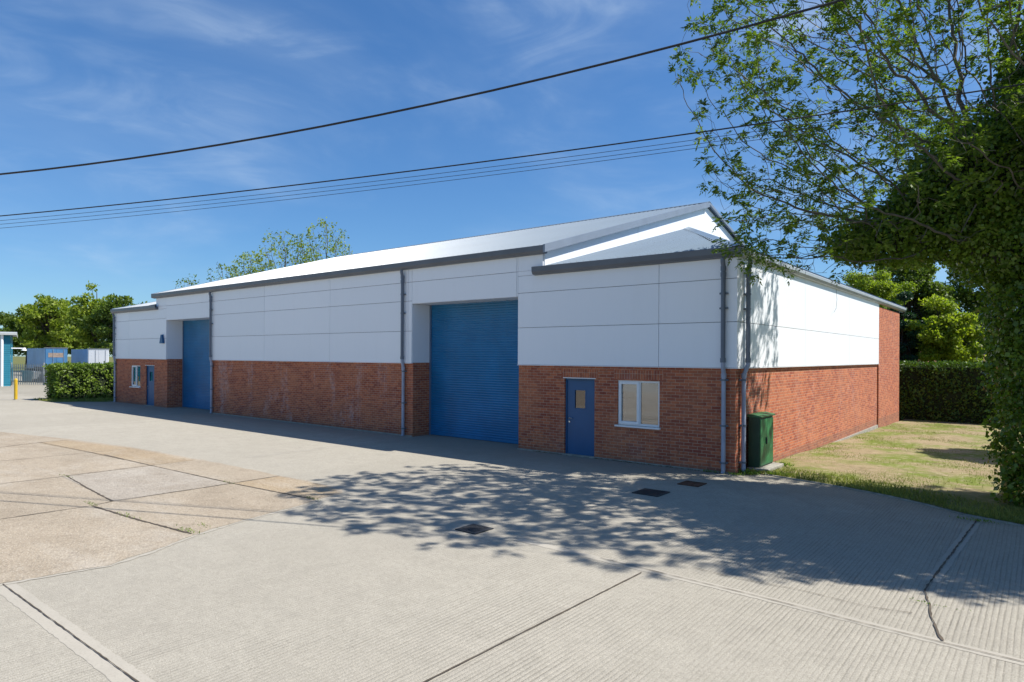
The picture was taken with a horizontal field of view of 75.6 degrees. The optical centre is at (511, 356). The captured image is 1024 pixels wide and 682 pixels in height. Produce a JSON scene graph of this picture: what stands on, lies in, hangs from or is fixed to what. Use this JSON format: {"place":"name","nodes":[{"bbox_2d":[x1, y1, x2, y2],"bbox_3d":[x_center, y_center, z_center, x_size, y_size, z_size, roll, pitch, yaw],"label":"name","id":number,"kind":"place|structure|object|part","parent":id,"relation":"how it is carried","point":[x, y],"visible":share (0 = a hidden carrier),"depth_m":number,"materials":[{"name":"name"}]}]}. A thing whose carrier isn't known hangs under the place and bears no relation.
{"place":"outdoors","nodes":[
{"label":"outdoors","id":0,"kind":"place"},
{"bbox_2d":[0,0,844,174],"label":"overhead cable","id":1,"kind":"object","parent":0,"point":[575,70],"visible":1,"depth_m":10.80,"materials":[{"name":"rubber"}]},
{"bbox_2d":[0,93,1015,220],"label":"overhead wire","id":2,"kind":"object","parent":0,"point":[539,160],"visible":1,"depth_m":10.85,"materials":[{"name":"metal"}]},
{"bbox_2d":[0,370,1023,681],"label":"yard","id":3,"kind":"structure","parent":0,"point":[380,568],"depth_m":7.93,"materials":[{"name":"concrete"}]},
{"bbox_2d":[0,332,26,385],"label":"teal shed","id":4,"kind":"structure","parent":3,"relation":"on","point":[5,364],"depth_m":53.83,"materials":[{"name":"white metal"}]},
{"bbox_2d":[13,378,18,399],"bbox_3d":[-28.564,1.900,37.973,0.270,1.240,0.270,0,0,39],"label":"bollard","id":5,"kind":"object","parent":3,"relation":"on","point":[15,388],"visible":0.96,"depth_m":37.91,"materials":[{"name":"yellow metal"}]},
{"bbox_2d":[21,370,41,381],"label":"skip","id":6,"kind":"object","parent":3,"relation":"on","point":[32,375],"visible":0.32,"depth_m":61.46,"materials":[{"name":"grey metal"}]},
{"bbox_2d":[10,363,74,384],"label":"palisade fence","id":7,"kind":"object","parent":3,"relation":"on","point":[43,377],"visible":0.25,"depth_m":55.58,"materials":[{"name":"grey metal"}]},
{"bbox_2d":[27,348,66,370],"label":"lorry box","id":8,"kind":"object","parent":3,"relation":"on","point":[41,356],"visible":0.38,"depth_m":78.63,"materials":[{"name":"metal"}]},
{"bbox_2d":[46,349,55,364],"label":"rear door","id":9,"kind":"structure","parent":8,"relation":"in","point":[49,360],"depth_m":78.17,"materials":[{"name":"blue metal"}]},
{"bbox_2d":[56,349,66,362],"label":"rear door","id":10,"kind":"structure","parent":8,"relation":"in","point":[63,359],"depth_m":78.59,"materials":[{"name":"blue metal"}]},
{"bbox_2d":[41,318,89,354],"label":"broadleaf tree","id":11,"kind":"object","parent":3,"relation":"on","point":[76,344],"visible":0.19,"depth_m":102.36,"materials":[{"name":"green plant"}]},
{"bbox_2d":[33,397,113,401],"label":"verge","id":12,"kind":"structure","parent":3,"relation":"on","point":[80,401],"depth_m":36.91,"materials":[{"name":"green plant"}]},
{"bbox_2d":[42,361,113,399],"bbox_3d":[-22.547,1.485,43.063,2.352,2.432,13.416,0,0,39],"label":"hedge","id":13,"kind":"object","parent":12,"relation":"on","point":[68,380],"visible":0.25,"depth_m":38.52,"materials":[{"name":"green plant"}]},
{"bbox_2d":[71,349,108,363],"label":"lorry box","id":14,"kind":"object","parent":3,"relation":"on","point":[91,355],"visible":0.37,"depth_m":82.56,"materials":[{"name":"metal"}]},
{"bbox_2d":[88,350,97,363],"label":"rear door","id":15,"kind":"structure","parent":14,"relation":"in","point":[93,354],"depth_m":82.18,"materials":[{"name":"white metal"}]},
{"bbox_2d":[99,350,107,362],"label":"rear door","id":16,"kind":"structure","parent":14,"relation":"in","point":[103,354],"depth_m":82.56,"materials":[{"name":"white metal"}]},
{"bbox_2d":[0,432,341,582],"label":"old paving","id":17,"kind":"structure","parent":3,"relation":"on","point":[48,542],"depth_m":11.40,"materials":[{"name":"concrete"}]},
{"bbox_2d":[42,440,193,464],"bbox_3d":[-11.115,2.604,18.231,6.935,0.001,1.107,0,0,35],"label":"orange paving strip","id":18,"kind":"object","parent":17,"relation":"on","point":[141,456],"visible":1,"depth_m":17.83,"materials":[{"name":"concrete"}]},
{"bbox_2d":[63,466,227,500],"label":"grey paving slab","id":19,"kind":"structure","parent":17,"relation":"on","point":[124,484],"depth_m":13.73,"materials":[{"name":"grey concrete"}]},
{"bbox_2d":[235,476,336,498],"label":"orange paving slab","id":20,"kind":"structure","parent":17,"relation":"on","point":[292,486],"depth_m":13.34,"materials":[{"name":"concrete"}]},
{"bbox_2d":[173,274,199,287],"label":"tree","id":21,"kind":"object","parent":3,"relation":"on","point":[189,281],"visible":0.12,"depth_m":58.07,"materials":[{"name":"green plant"}]},
{"bbox_2d":[206,263,238,281],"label":"tree","id":22,"kind":"object","parent":3,"relation":"on","point":[219,273],"visible":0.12,"depth_m":53.78,"materials":[{"name":"green plant"}]},
{"bbox_2d":[220,251,272,279],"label":"tree","id":23,"kind":"object","parent":3,"relation":"on","point":[243,256],"visible":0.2,"depth_m":51.45,"materials":[{"name":"green plant"}]},
{"bbox_2d":[252,230,313,272],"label":"tree","id":24,"kind":"object","parent":3,"relation":"on","point":[286,253],"visible":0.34,"depth_m":52.77,"materials":[{"name":"green plant"}]},
{"bbox_2d":[293,217,352,264],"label":"tree","id":25,"kind":"object","parent":3,"relation":"on","point":[326,251],"visible":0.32,"depth_m":52.66,"materials":[{"name":"green plant"}]},
{"bbox_2d":[455,524,493,534],"bbox_3d":[-0.579,2.668,10.144,0.420,0.038,0.420,0,0,39],"label":"drain grate","id":26,"kind":"object","parent":3,"relation":"on","point":[474,529],"visible":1,"depth_m":10.12,"materials":[{"name":"metal"}]},
{"bbox_2d":[110,201,905,474],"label":"warehouse","id":27,"kind":"structure","parent":3,"relation":"on","point":[665,337],"depth_m":20.81,"materials":[{"name":"metal"}]},
{"bbox_2d":[129,365,140,387],"bbox_3d":[-20.453,1.113,35.647,2.250,1.440,0.285,0,0,39],"label":"window","id":28,"kind":"structure","parent":27,"relation":"in","point":[135,368],"depth_m":35.33,"materials":[{"name":"white plastic"}]},
{"bbox_2d":[145,365,154,405],"bbox_3d":[-18.703,1.531,34.307,1.080,2.122,0.400,0,0,39],"label":"door","id":29,"kind":"structure","parent":27,"relation":"in","point":[150,370],"depth_m":34.34,"materials":[{"name":"blue paint"}]},
{"bbox_2d":[562,377,595,457],"bbox_3d":[1.875,1.639,17.761,1.030,2.122,0.400,0,0,39],"label":"door","id":30,"kind":"structure","parent":27,"relation":"in","point":[580,392],"depth_m":17.74,"materials":[{"name":"blue paint"}]},
{"bbox_2d":[614,380,660,429],"bbox_3d":[3.130,1.236,16.686,1.570,1.440,0.285,0,0,39],"label":"window","id":31,"kind":"structure","parent":27,"relation":"in","point":[638,401],"depth_m":16.60,"materials":[{"name":"white plastic"}]},
{"bbox_2d":[0,444,1023,681],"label":"trowelled margin","id":32,"kind":"object","parent":3,"relation":"on","point":[110,671],"visible":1,"depth_m":6.75,"materials":[{"name":"grey concrete"}]},
{"bbox_2d":[0,416,1023,681],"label":"paving joint","id":33,"kind":"object","parent":3,"relation":"on","point":[508,638],"visible":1,"depth_m":7.49,"materials":[{"name":"grey concrete"}]},
{"bbox_2d":[59,462,1007,610],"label":"weeds","id":34,"kind":"object","parent":3,"relation":"on","point":[748,471],"visible":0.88,"depth_m":14.84,"materials":[{"name":"green plant"}]},
{"bbox_2d":[536,451,720,472],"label":"fallen leaves","id":35,"kind":"object","parent":3,"relation":"on","point":[627,462],"visible":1,"depth_m":16.64,"materials":[{"name":"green plant"}]},
{"bbox_2d":[632,488,669,496],"bbox_3d":[2.730,2.685,12.950,0.550,0.038,0.550,0,0,39],"label":"drain grate","id":36,"kind":"object","parent":3,"relation":"on","point":[650,492],"visible":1,"depth_m":12.91,"materials":[{"name":"metal"}]},
{"bbox_2d":[677,480,706,486],"bbox_3d":[3.783,2.691,13.861,0.460,0.038,0.460,0,0,39],"label":"drain grate","id":37,"kind":"object","parent":3,"relation":"on","point":[692,483],"visible":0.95,"depth_m":13.85,"materials":[{"name":"metal"}]},
{"bbox_2d":[766,474,1023,526],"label":"lawn edging","id":38,"kind":"object","parent":3,"relation":"on","point":[970,515],"visible":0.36,"depth_m":12.29,"materials":[{"name":"concrete"}]},
{"bbox_2d":[0,83,1023,216],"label":"overhead cable","id":39,"kind":"object","parent":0,"point":[540,153],"visible":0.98,"depth_m":10.83,"materials":[{"name":"rubber"}]},
{"bbox_2d":[0,0,1023,356],"label":"sky","id":40,"kind":"structure","parent":0,"point":[82,81],"materials":[{"name":"blue"}]},
{"bbox_2d":[6,101,1022,227],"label":"overhead wire","id":41,"kind":"object","parent":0,"point":[537,169],"visible":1,"depth_m":10.93,"materials":[{"name":"metal"}]},
{"bbox_2d":[7,97,1022,223],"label":"overhead wire","id":42,"kind":"object","parent":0,"point":[542,164],"visible":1,"depth_m":10.88,"materials":[{"name":"metal"}]},
{"bbox_2d":[10,356,1019,523],"bbox_3d":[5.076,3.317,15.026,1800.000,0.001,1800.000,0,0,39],"label":"ground","id":43,"kind":"structure","parent":0,"point":[19,360],"depth_m":291.51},
{"bbox_2d":[0,304,48,369],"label":"broadleaf tree","id":44,"kind":"object","parent":43,"relation":"on","point":[6,319],"visible":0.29,"depth_m":102.31,"materials":[{"name":"green plant"}]},
{"bbox_2d":[13,294,77,348],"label":"broadleaf tree","id":45,"kind":"object","parent":43,"relation":"on","point":[54,327],"visible":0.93,"depth_m":96.44,"materials":[{"name":"green plant"}]},
{"bbox_2d":[66,280,118,348],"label":"broadleaf tree","id":46,"kind":"object","parent":43,"relation":"on","point":[78,310],"visible":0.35,"depth_m":93.38,"materials":[{"name":"green plant"}]},
{"bbox_2d":[76,295,146,356],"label":"broadleaf tree","id":47,"kind":"object","parent":43,"relation":"on","point":[99,321],"visible":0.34,"depth_m":90.35,"materials":[{"name":"green plant"}]},
{"bbox_2d":[842,270,917,321],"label":"broadleaf tree","id":48,"kind":"object","parent":43,"relation":"on","point":[882,286],"visible":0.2,"depth_m":46.05,"materials":[{"name":"green plant"}]},
{"bbox_2d":[887,291,928,366],"bbox_3d":[21.888,-0.094,36.935,2.343,7.170,2.701,0,0,-39],"label":"conifer","id":49,"kind":"object","parent":43,"relation":"on","point":[908,345],"visible":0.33,"depth_m":36.41,"materials":[{"name":"green plant"}]},
{"bbox_2d":[869,259,963,321],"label":"broadleaf tree","id":50,"kind":"object","parent":43,"relation":"on","point":[923,279],"visible":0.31,"depth_m":71.45,"materials":[{"name":"green plant"}]},
{"bbox_2d":[903,293,992,367],"bbox_3d":[23.504,0.073,36.139,4.297,6.862,3.615,0,0,0],"label":"golden tree","id":51,"kind":"object","parent":43,"relation":"on","point":[949,332],"visible":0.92,"depth_m":35.22,"materials":[{"name":"green plant"}]},
{"bbox_2d":[899,359,1011,423],"bbox_3d":[22.517,1.756,32.331,17.990,3.304,2.106,0,0,39],"label":"hedge","id":52,"kind":"object","parent":43,"relation":"on","point":[938,390],"visible":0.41,"depth_m":32.44,"materials":[{"name":"green plant"}]},
{"bbox_2d":[967,357,985,362],"bbox_3d":[26.049,1.691,36.995,2.078,3.648,2.046,0,0,39],"label":"shrub","id":53,"kind":"object","parent":43,"relation":"on","point":[978,360],"visible":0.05,"depth_m":36.59,"materials":[{"name":"green plant"}]},
{"bbox_2d":[939,259,1021,367],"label":"broadleaf tree","id":54,"kind":"object","parent":43,"relation":"on","point":[966,303],"visible":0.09,"depth_m":72.45,"materials":[{"name":"green plant"}]},
{"bbox_2d":[748,419,1023,523],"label":"lawn","id":55,"kind":"structure","parent":0,"point":[972,491],"depth_m":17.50,"materials":[{"name":"green plant"}]},
{"bbox_2d":[747,412,783,474],"bbox_3d":[6.052,2.084,15.754,0.520,1.435,1.150,0,0,39],"label":"electricity cabinet","id":56,"kind":"object","parent":55,"relation":"on","point":[760,440],"visible":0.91,"depth_m":15.46,"materials":[{"name":"metal"}]},
{"bbox_3d":[5.927,2.021,15.512,0.043,1.080,0.455,0,0,39],"label":"door","id":57,"kind":"part","parent":56,"relation":"part of","materials":[{"name":"metal"}]},
{"bbox_3d":[6.208,2.023,15.882,0.018,1.080,0.455,0,0,39],"label":"door","id":58,"kind":"part","parent":56,"relation":"part of","materials":[{"name":"green metal"}]},
{"bbox_2d":[667,0,1023,285],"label":"ash tree","id":59,"kind":"object","parent":55,"relation":"on","point":[877,70],"visible":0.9,"depth_m":12.22,"materials":[{"name":"green plant"}]},
{"bbox_2d":[824,6,1023,506],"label":"ivy","id":60,"kind":"object","parent":59,"relation":"attached to","point":[999,204],"visible":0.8,"depth_m":12.04,"materials":[{"name":"green plant"}]}
]}

